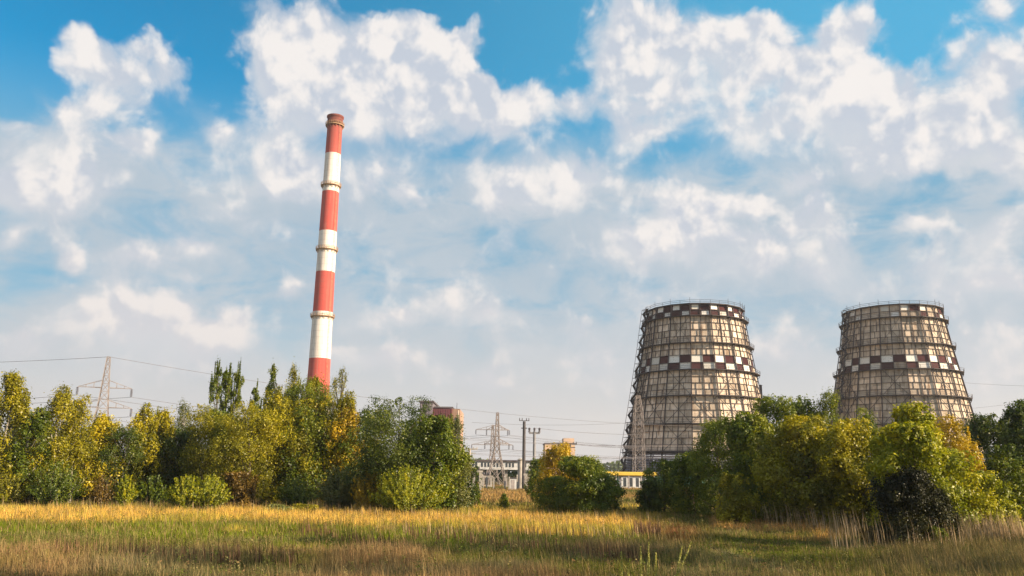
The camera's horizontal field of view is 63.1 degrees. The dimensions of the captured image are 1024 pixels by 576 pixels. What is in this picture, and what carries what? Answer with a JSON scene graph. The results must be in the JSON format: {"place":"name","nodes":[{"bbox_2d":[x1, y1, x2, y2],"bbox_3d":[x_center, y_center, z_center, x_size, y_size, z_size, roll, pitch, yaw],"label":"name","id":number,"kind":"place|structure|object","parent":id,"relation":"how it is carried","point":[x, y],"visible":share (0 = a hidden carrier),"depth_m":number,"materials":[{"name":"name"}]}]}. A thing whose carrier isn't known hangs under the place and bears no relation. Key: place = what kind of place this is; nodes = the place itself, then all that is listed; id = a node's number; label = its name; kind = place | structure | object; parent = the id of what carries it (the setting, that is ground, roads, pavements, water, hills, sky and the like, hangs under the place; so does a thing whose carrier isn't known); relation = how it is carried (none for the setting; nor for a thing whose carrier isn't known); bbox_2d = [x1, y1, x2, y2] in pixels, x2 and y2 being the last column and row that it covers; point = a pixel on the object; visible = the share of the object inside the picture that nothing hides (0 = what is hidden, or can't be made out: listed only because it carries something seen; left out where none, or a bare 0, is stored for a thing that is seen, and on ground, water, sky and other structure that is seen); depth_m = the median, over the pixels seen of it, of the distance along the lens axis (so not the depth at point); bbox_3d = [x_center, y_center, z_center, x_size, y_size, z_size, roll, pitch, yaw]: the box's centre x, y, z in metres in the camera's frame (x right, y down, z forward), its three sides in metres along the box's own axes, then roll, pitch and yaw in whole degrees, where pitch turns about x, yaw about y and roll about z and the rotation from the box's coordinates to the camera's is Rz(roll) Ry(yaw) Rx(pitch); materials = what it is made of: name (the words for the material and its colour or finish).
{"place":"outdoors","nodes":[
{"label":"outdoors","id":0,"kind":"place"},
{"bbox_2d":[419,400,463,465],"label":"boiler house","id":1,"kind":"structure","parent":0,"point":[435,409],"depth_m":341.99,"materials":[{"name":"brick"}]},
{"bbox_2d":[0,471,1023,575],"bbox_3d":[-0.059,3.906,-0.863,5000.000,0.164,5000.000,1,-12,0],"label":"ground","id":2,"kind":"structure","parent":0,"point":[766,548],"depth_m":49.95,"materials":[{"name":"yellow plant"}]},
{"bbox_2d":[0,471,36,505],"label":"bush","id":3,"kind":"object","parent":2,"relation":"on","point":[12,490],"visible":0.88,"depth_m":81.71,"materials":[{"name":"green plant"}]},
{"bbox_2d":[0,370,39,487],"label":"birch tree","id":4,"kind":"object","parent":2,"relation":"on","point":[15,405],"visible":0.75,"depth_m":85.46,"materials":[{"name":"green plant"}]},
{"bbox_2d":[1,405,59,502],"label":"birch tree","id":5,"kind":"object","parent":2,"relation":"on","point":[41,422],"visible":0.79,"depth_m":84.58,"materials":[{"name":"green plant"}]},
{"bbox_2d":[16,381,91,502],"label":"birch tree","id":6,"kind":"object","parent":2,"relation":"on","point":[61,443],"visible":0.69,"depth_m":86.82,"materials":[{"name":"green plant"}]},
{"bbox_2d":[22,460,88,506],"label":"bush","id":7,"kind":"object","parent":2,"relation":"on","point":[54,486],"visible":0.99,"depth_m":81.22,"materials":[{"name":"green plant"}]},
{"bbox_2d":[50,394,99,500],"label":"birch tree","id":8,"kind":"object","parent":2,"relation":"on","point":[83,417],"visible":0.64,"depth_m":88.74,"materials":[{"name":"green plant"}]},
{"bbox_2d":[64,427,123,501],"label":"broadleaf tree","id":9,"kind":"object","parent":2,"relation":"on","point":[76,498],"visible":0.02,"depth_m":93.76,"materials":[{"name":"green plant"}]},
{"bbox_2d":[75,410,125,496],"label":"birch tree","id":10,"kind":"object","parent":2,"relation":"on","point":[103,421],"visible":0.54,"depth_m":91.11,"materials":[{"name":"yellow plant"}]},
{"bbox_2d":[84,472,117,505],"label":"bush","id":11,"kind":"object","parent":2,"relation":"on","point":[101,496],"visible":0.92,"depth_m":82.81,"materials":[{"name":"orange plant"}]},
{"bbox_2d":[72,356,132,488],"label":"transmission pylon","id":12,"kind":"object","parent":2,"relation":"on","point":[108,385],"visible":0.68,"depth_m":149.36,"materials":[{"name":"metal"}]},
{"bbox_2d":[94,425,148,498],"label":"birch tree","id":13,"kind":"object","parent":2,"relation":"on","point":[119,433],"visible":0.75,"depth_m":90.81,"materials":[{"name":"green plant"}]},
{"bbox_2d":[113,474,141,504],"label":"bush","id":14,"kind":"object","parent":2,"relation":"on","point":[125,493],"visible":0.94,"depth_m":83.50,"materials":[{"name":"green plant"}]},
{"bbox_2d":[114,402,165,501],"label":"birch tree","id":15,"kind":"object","parent":2,"relation":"on","point":[141,418],"visible":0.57,"depth_m":93.08,"materials":[{"name":"green plant"}]},
{"bbox_2d":[134,475,167,504],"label":"bush","id":16,"kind":"object","parent":2,"relation":"on","point":[150,490],"visible":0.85,"depth_m":86.22,"materials":[{"name":"green plant"}]},
{"bbox_2d":[138,405,177,500],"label":"birch tree","id":17,"kind":"object","parent":2,"relation":"on","point":[164,423],"visible":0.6,"depth_m":95.55,"materials":[{"name":"green plant"}]},
{"bbox_2d":[120,426,198,502],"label":"broadleaf tree","id":18,"kind":"object","parent":2,"relation":"on","point":[171,474],"visible":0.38,"depth_m":94.42,"materials":[{"name":"green plant"}]},
{"bbox_2d":[150,425,201,498],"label":"broadleaf tree","id":19,"kind":"object","parent":2,"relation":"on","point":[185,437],"visible":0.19,"depth_m":96.34,"materials":[{"name":"green plant"}]},
{"bbox_2d":[162,474,203,508],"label":"bush","id":20,"kind":"object","parent":2,"relation":"on","point":[180,497],"visible":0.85,"depth_m":79.71,"materials":[{"name":"green plant"}]},
{"bbox_2d":[166,397,201,499],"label":"birch tree","id":21,"kind":"object","parent":2,"relation":"on","point":[183,421],"visible":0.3,"depth_m":100.17,"materials":[{"name":"green plant"}]},
{"bbox_2d":[186,474,233,508],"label":"bush","id":22,"kind":"object","parent":2,"relation":"on","point":[212,495],"visible":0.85,"depth_m":80.30,"materials":[{"name":"green plant"}]},
{"bbox_2d":[204,358,222,454],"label":"poplar tree","id":23,"kind":"object","parent":2,"relation":"on","point":[217,389],"visible":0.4,"depth_m":117.36,"materials":[{"name":"green plant"}]},
{"bbox_2d":[174,403,254,489],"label":"broadleaf tree","id":24,"kind":"object","parent":2,"relation":"on","point":[203,431],"visible":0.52,"depth_m":92.21,"materials":[{"name":"green plant"}]},
{"bbox_2d":[218,362,231,412],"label":"poplar tree","id":25,"kind":"object","parent":2,"relation":"on","point":[226,379],"visible":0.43,"depth_m":119.20,"materials":[{"name":"green plant"}]},
{"bbox_2d":[193,409,267,482],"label":"broadleaf tree","id":26,"kind":"object","parent":2,"relation":"on","point":[216,431],"visible":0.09,"depth_m":94.10,"materials":[{"name":"green plant"}]},
{"bbox_2d":[228,357,244,430],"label":"poplar tree","id":27,"kind":"object","parent":2,"relation":"on","point":[239,384],"visible":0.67,"depth_m":120.30,"materials":[{"name":"green plant"}]},
{"bbox_2d":[220,470,261,508],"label":"bush","id":28,"kind":"object","parent":2,"relation":"on","point":[245,491],"visible":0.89,"depth_m":83.67,"materials":[{"name":"orange plant"}]},
{"bbox_2d":[204,399,297,500],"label":"broadleaf tree","id":29,"kind":"object","parent":2,"relation":"on","point":[236,444],"visible":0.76,"depth_m":88.64,"materials":[{"name":"green plant"}]},
{"bbox_2d":[247,378,261,418],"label":"poplar tree","id":30,"kind":"object","parent":2,"relation":"on","point":[256,396],"visible":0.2,"depth_m":117.17,"materials":[{"name":"green plant"}]},
{"bbox_2d":[260,363,282,411],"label":"poplar tree","id":31,"kind":"object","parent":2,"relation":"on","point":[272,371],"visible":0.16,"depth_m":109.64,"materials":[{"name":"green plant"}]},
{"bbox_2d":[252,383,298,503],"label":"broadleaf tree","id":32,"kind":"object","parent":2,"relation":"on","point":[277,396],"visible":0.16,"depth_m":97.82,"materials":[{"name":"green plant"}]},
{"bbox_2d":[253,396,327,504],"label":"broadleaf tree","id":33,"kind":"object","parent":2,"relation":"on","point":[296,444],"visible":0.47,"depth_m":94.68,"materials":[{"name":"green plant"}]},
{"bbox_2d":[283,356,300,427],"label":"poplar tree","id":34,"kind":"object","parent":2,"relation":"on","point":[294,377],"visible":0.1,"depth_m":107.76,"materials":[{"name":"green plant"}]},
{"bbox_2d":[272,375,314,488],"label":"broadleaf tree","id":35,"kind":"object","parent":2,"relation":"on","point":[295,390],"visible":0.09,"depth_m":100.16,"materials":[{"name":"green plant"}]},
{"bbox_2d":[273,474,319,506],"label":"bush","id":36,"kind":"object","parent":2,"relation":"on","point":[296,492],"visible":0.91,"depth_m":87.29,"materials":[{"name":"green plant"}]},
{"bbox_2d":[270,400,342,502],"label":"broadleaf tree","id":37,"kind":"object","parent":2,"relation":"on","point":[294,474],"visible":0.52,"depth_m":94.66,"materials":[{"name":"green plant"}]},
{"bbox_2d":[284,379,339,503],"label":"broadleaf tree","id":38,"kind":"object","parent":2,"relation":"on","point":[318,397],"visible":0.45,"depth_m":97.66,"materials":[{"name":"green plant"}]},
{"bbox_2d":[305,113,344,450],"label":"striped chimney","id":39,"kind":"object","parent":2,"relation":"on","point":[322,316],"visible":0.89,"depth_m":337.20,"materials":[{"name":"red paint"}]},
{"bbox_2d":[296,394,361,503],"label":"broadleaf tree","id":40,"kind":"object","parent":2,"relation":"on","point":[327,423],"visible":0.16,"depth_m":97.35,"materials":[{"name":"green plant"}]},
{"bbox_2d":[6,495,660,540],"bbox_3d":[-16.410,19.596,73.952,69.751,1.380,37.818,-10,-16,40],"label":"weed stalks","id":41,"kind":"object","parent":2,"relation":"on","point":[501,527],"visible":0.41,"depth_m":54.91,"materials":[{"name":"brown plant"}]},
{"bbox_2d":[308,465,358,509],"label":"bush","id":42,"kind":"object","parent":2,"relation":"on","point":[334,491],"visible":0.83,"depth_m":82.66,"materials":[{"name":"green plant"}]},
{"bbox_2d":[325,366,348,429],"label":"poplar tree","id":43,"kind":"object","parent":2,"relation":"on","point":[334,383],"visible":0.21,"depth_m":104.67,"materials":[{"name":"green plant"}]},
{"bbox_2d":[313,406,366,501],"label":"broadleaf tree","id":44,"kind":"object","parent":2,"relation":"on","point":[350,416],"visible":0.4,"depth_m":95.23,"materials":[{"name":"yellow plant"}]},
{"bbox_2d":[322,390,359,472],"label":"broadleaf tree","id":45,"kind":"object","parent":2,"relation":"on","point":[349,402],"visible":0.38,"depth_m":96.35,"materials":[{"name":"green plant"}]},
{"bbox_2d":[56,516,660,566],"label":"brown weeds","id":46,"kind":"object","parent":2,"relation":"on","point":[334,534],"visible":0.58,"depth_m":39.17,"materials":[{"name":"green plant"}]},
{"bbox_2d":[332,407,386,504],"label":"broadleaf tree","id":47,"kind":"object","parent":2,"relation":"on","point":[339,446],"visible":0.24,"depth_m":94.50,"materials":[{"name":"green plant"}]},
{"bbox_2d":[348,469,382,509],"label":"bush","id":48,"kind":"object","parent":2,"relation":"on","point":[361,496],"visible":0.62,"depth_m":80.92,"materials":[{"name":"brown plant"}]},
{"bbox_2d":[334,395,446,511],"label":"broadleaf tree","id":49,"kind":"object","parent":2,"relation":"on","point":[382,428],"visible":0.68,"depth_m":80.51,"materials":[{"name":"green plant"}]},
{"bbox_2d":[127,456,658,476],"bbox_3d":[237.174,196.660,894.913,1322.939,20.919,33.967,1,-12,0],"label":"wood","id":50,"kind":"object","parent":2,"relation":"on","point":[613,466],"visible":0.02,"depth_m":889.71,"materials":[{"name":"green plant"}]},
{"bbox_2d":[367,463,448,513],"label":"bush","id":51,"kind":"object","parent":2,"relation":"on","point":[404,491],"visible":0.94,"depth_m":75.60,"materials":[{"name":"green plant"}]},
{"bbox_2d":[403,412,474,512],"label":"broadleaf tree","id":52,"kind":"object","parent":2,"relation":"on","point":[433,429],"visible":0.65,"depth_m":79.64,"materials":[{"name":"green plant"}]},
{"bbox_2d":[367,459,517,481],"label":"distant copse","id":53,"kind":"object","parent":2,"relation":"on","point":[513,473],"visible":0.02,"depth_m":327.06,"materials":[{"name":"green plant"}]},
{"bbox_2d":[431,413,475,510],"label":"broadleaf tree","id":54,"kind":"object","parent":2,"relation":"on","point":[460,493],"visible":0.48,"depth_m":81.61,"materials":[{"name":"green plant"}]},
{"bbox_2d":[430,456,483,507],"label":"broadleaf tree","id":55,"kind":"object","parent":2,"relation":"on","point":[473,494],"visible":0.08,"depth_m":87.32,"materials":[{"name":"green plant"}]},
{"bbox_2d":[471,425,513,484],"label":"transmission pylon","id":56,"kind":"object","parent":2,"relation":"on","point":[496,471],"visible":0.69,"depth_m":257.21,"materials":[{"name":"metal"}]},
{"bbox_2d":[484,412,509,486],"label":"transmission pylon","id":57,"kind":"object","parent":2,"relation":"on","point":[499,453],"visible":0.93,"depth_m":226.09,"materials":[{"name":"metal"}]},
{"bbox_2d":[471,459,530,482],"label":"covered bridge","id":58,"kind":"structure","parent":2,"relation":"on","point":[483,465],"depth_m":244.49,"materials":[{"name":"concrete"}]},
{"bbox_2d":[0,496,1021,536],"bbox_3d":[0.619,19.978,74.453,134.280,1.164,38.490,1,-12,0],"label":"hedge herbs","id":59,"kind":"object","parent":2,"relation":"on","point":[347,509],"visible":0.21,"depth_m":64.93,"materials":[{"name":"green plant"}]},
{"bbox_2d":[0,522,1023,575],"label":"meadow grass","id":60,"kind":"structure","parent":2,"relation":"on","point":[336,560],"depth_m":36.12,"materials":[{"name":"green plant"}]},
{"bbox_2d":[519,418,528,488],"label":"utility pole","id":61,"kind":"object","parent":2,"relation":"on","point":[524,428],"visible":0.88,"depth_m":196.24,"materials":[{"name":"grey concrete"}]},
{"bbox_2d":[521,458,549,501],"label":"broadleaf tree","id":62,"kind":"object","parent":2,"relation":"on","point":[534,464],"visible":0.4,"depth_m":111.76,"materials":[{"name":"green plant"}]},
{"bbox_2d":[533,475,566,513],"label":"bush","id":63,"kind":"object","parent":2,"relation":"on","point":[545,500],"visible":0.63,"depth_m":81.85,"materials":[{"name":"green plant"}]},
{"bbox_2d":[532,441,574,505],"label":"broadleaf tree","id":64,"kind":"object","parent":2,"relation":"on","point":[553,454],"visible":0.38,"depth_m":97.14,"materials":[{"name":"yellow plant"}]},
{"bbox_2d":[543,438,574,474],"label":"block building","id":65,"kind":"structure","parent":2,"relation":"on","point":[569,440],"depth_m":257.67,"materials":[{"name":"concrete"}]},
{"bbox_2d":[458,482,689,509],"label":"field grass","id":66,"kind":"structure","parent":2,"relation":"on","point":[499,489],"depth_m":136.41,"materials":[{"name":"yellow plant"}]},
{"bbox_2d":[552,454,626,515],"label":"bush","id":67,"kind":"object","parent":2,"relation":"on","point":[589,472],"visible":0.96,"depth_m":78.53,"materials":[{"name":"green plant"}]},
{"bbox_2d":[579,473,626,511],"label":"bush","id":68,"kind":"object","parent":2,"relation":"on","point":[617,503],"visible":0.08,"depth_m":83.23,"materials":[{"name":"green plant"}]},
{"bbox_2d":[605,472,655,488],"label":"yellow pipeline","id":69,"kind":"object","parent":2,"relation":"on","point":[628,474],"visible":0.26,"depth_m":218.97,"materials":[{"name":"paint"}]},
{"bbox_2d":[619,476,645,487],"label":"pump house","id":70,"kind":"structure","parent":2,"relation":"on","point":[634,481],"depth_m":233.90,"materials":[{"name":"concrete"}]},
{"bbox_2d":[632,395,645,471],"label":"transmission pylon","id":71,"kind":"object","parent":2,"relation":"on","point":[642,424],"visible":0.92,"depth_m":258.38,"materials":[{"name":"metal"}]},
{"bbox_2d":[633,477,663,513],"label":"bush","id":72,"kind":"object","parent":2,"relation":"on","point":[648,498],"visible":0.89,"depth_m":83.00,"materials":[{"name":"green plant"}]},
{"bbox_2d":[641,457,684,514],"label":"broadleaf tree","id":73,"kind":"object","parent":2,"relation":"on","point":[664,491],"visible":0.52,"depth_m":85.28,"materials":[{"name":"green plant"}]},
{"bbox_2d":[617,300,769,484],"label":"cooling tower","id":74,"kind":"structure","parent":2,"relation":"on","point":[695,366],"depth_m":284.39,"materials":[{"name":"concrete"}]},
{"bbox_2d":[668,451,723,515],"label":"broadleaf tree","id":75,"kind":"object","parent":2,"relation":"on","point":[681,503],"visible":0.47,"depth_m":81.28,"materials":[{"name":"green plant"}]},
{"bbox_2d":[684,415,749,516],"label":"broadleaf tree","id":76,"kind":"object","parent":2,"relation":"on","point":[713,436],"visible":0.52,"depth_m":77.77,"materials":[{"name":"green plant"}]},
{"bbox_2d":[713,471,762,525],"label":"bush","id":77,"kind":"object","parent":2,"relation":"on","point":[739,506],"visible":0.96,"depth_m":67.04,"materials":[{"name":"green plant"}]},
{"bbox_2d":[706,410,782,522],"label":"broadleaf tree","id":78,"kind":"object","parent":2,"relation":"on","point":[743,431],"visible":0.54,"depth_m":73.71,"materials":[{"name":"green plant"}]},
{"bbox_2d":[747,393,797,485],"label":"broadleaf tree","id":79,"kind":"object","parent":2,"relation":"on","point":[778,409],"visible":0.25,"depth_m":82.77,"materials":[{"name":"green plant"}]},
{"bbox_2d":[773,393,826,505],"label":"broadleaf tree","id":80,"kind":"object","parent":2,"relation":"on","point":[803,407],"visible":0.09,"depth_m":84.32,"materials":[{"name":"green plant"}]},
{"bbox_2d":[745,413,864,525],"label":"broadleaf tree","id":81,"kind":"object","parent":2,"relation":"on","point":[795,461],"visible":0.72,"depth_m":67.35,"materials":[{"name":"green plant"}]},
{"bbox_2d":[808,386,858,501],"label":"broadleaf tree","id":82,"kind":"object","parent":2,"relation":"on","point":[826,406],"visible":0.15,"depth_m":83.29,"materials":[{"name":"green plant"}]},
{"bbox_2d":[808,417,873,525],"bbox_3d":[26.848,14.545,65.273,7.754,8.863,7.676,1,-12,0],"label":"broadleaf tree","id":83,"kind":"object","parent":2,"relation":"on","point":[839,448],"visible":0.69,"depth_m":64.13,"materials":[{"name":"green plant"}]},
{"bbox_2d":[819,483,865,528],"bbox_3d":[25.668,17.029,64.804,3.414,3.754,3.737,1,-12,0],"label":"bush","id":84,"kind":"object","parent":2,"relation":"on","point":[841,506],"visible":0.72,"depth_m":64.13,"materials":[{"name":"green plant"}]},
{"bbox_2d":[854,406,880,512],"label":"broadleaf tree","id":85,"kind":"object","parent":2,"relation":"on","point":[859,409],"visible":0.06,"depth_m":79.03,"materials":[{"name":"green plant"}]},
{"bbox_2d":[714,500,1023,548],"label":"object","id":86,"kind":"object","parent":2,"relation":"on","point":[992,528],"visible":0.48,"depth_m":52.74,"materials":[{"name":"beige plant"}]},
{"bbox_2d":[866,501,893,531],"bbox_3d":[23.528,14.626,52.644,2.318,3.133,2.012,1,-12,0],"label":"bush","id":87,"kind":"object","parent":2,"relation":"on","point":[874,515],"visible":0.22,"depth_m":52.66,"materials":[{"name":"green plant"}]},
{"bbox_2d":[864,426,903,504],"bbox_3d":[26.814,13.584,58.596,3.880,7.837,3.957,1,-12,0],"label":"broadleaf tree","id":88,"kind":"object","parent":2,"relation":"on","point":[875,447],"visible":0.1,"depth_m":59.10,"materials":[{"name":"green plant"}]},
{"bbox_2d":[821,300,985,481],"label":"cooling tower","id":89,"kind":"structure","parent":2,"relation":"on","point":[890,355],"depth_m":292.24,"materials":[{"name":"concrete"}]},
{"bbox_2d":[867,420,949,514],"bbox_3d":[23.932,11.719,49.679,4.764,7.551,4.135,-2,-13,12],"label":"broadleaf tree","id":90,"kind":"object","parent":2,"relation":"on","point":[913,440],"visible":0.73,"depth_m":49.23,"materials":[{"name":"green plant"}]},
{"bbox_2d":[862,461,956,547],"bbox_3d":[23.039,12.666,48.423,4.823,5.132,3.561,5,-13,-18],"label":"bush","id":91,"kind":"object","parent":2,"relation":"on","point":[911,487],"visible":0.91,"depth_m":47.76,"materials":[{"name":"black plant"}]},
{"bbox_2d":[889,399,964,509],"bbox_3d":[31.309,13.848,64.842,6.406,10.150,7.058,1,-12,0],"label":"broadleaf tree","id":92,"kind":"object","parent":2,"relation":"on","point":[906,412],"visible":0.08,"depth_m":64.30,"materials":[{"name":"green plant"}]},
{"bbox_2d":[877,447,986,529],"bbox_3d":[29.329,14.421,58.763,7.261,6.364,6.959,-11,-17,43],"label":"bush","id":93,"kind":"object","parent":2,"relation":"on","point":[957,489],"visible":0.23,"depth_m":57.43,"materials":[{"name":"green plant"}]},
{"bbox_2d":[923,526,948,545],"bbox_3d":[23.944,14.161,46.919,1.707,1.584,1.866,1,-12,0],"label":"bush","id":94,"kind":"object","parent":2,"relation":"on","point":[941,530],"visible":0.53,"depth_m":46.70,"materials":[{"name":"green plant"}]},
{"bbox_2d":[919,487,964,543],"bbox_3d":[25.697,13.835,50.648,3.258,3.883,3.288,1,-12,0],"label":"bush","id":95,"kind":"object","parent":2,"relation":"on","point":[956,514],"visible":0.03,"depth_m":49.85,"materials":[{"name":"green plant"}]},
{"bbox_2d":[934,412,987,488],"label":"broadleaf tree","id":96,"kind":"object","parent":2,"relation":"on","point":[952,425],"visible":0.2,"depth_m":65.30,"materials":[{"name":"yellow plant"}]},
{"bbox_2d":[964,412,1009,485],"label":"broadleaf tree","id":97,"kind":"object","parent":2,"relation":"on","point":[986,430],"visible":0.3,"depth_m":82.49,"materials":[{"name":"green plant"}]},
{"bbox_2d":[952,470,1023,533],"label":"bush","id":98,"kind":"object","parent":2,"relation":"on","point":[994,499],"visible":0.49,"depth_m":58.38,"materials":[{"name":"green plant"}]},
{"bbox_2d":[987,443,1023,523],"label":"broadleaf tree","id":99,"kind":"object","parent":2,"relation":"on","point":[1002,464],"visible":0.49,"depth_m":64.30,"materials":[{"name":"green plant"}]},
{"bbox_2d":[994,399,1023,502],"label":"broadleaf tree","id":100,"kind":"object","parent":2,"relation":"on","point":[1014,435],"visible":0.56,"depth_m":76.92,"materials":[{"name":"green plant"}]},
{"bbox_2d":[0,0,1023,471],"label":"sky","id":101,"kind":"structure","parent":0,"point":[520,180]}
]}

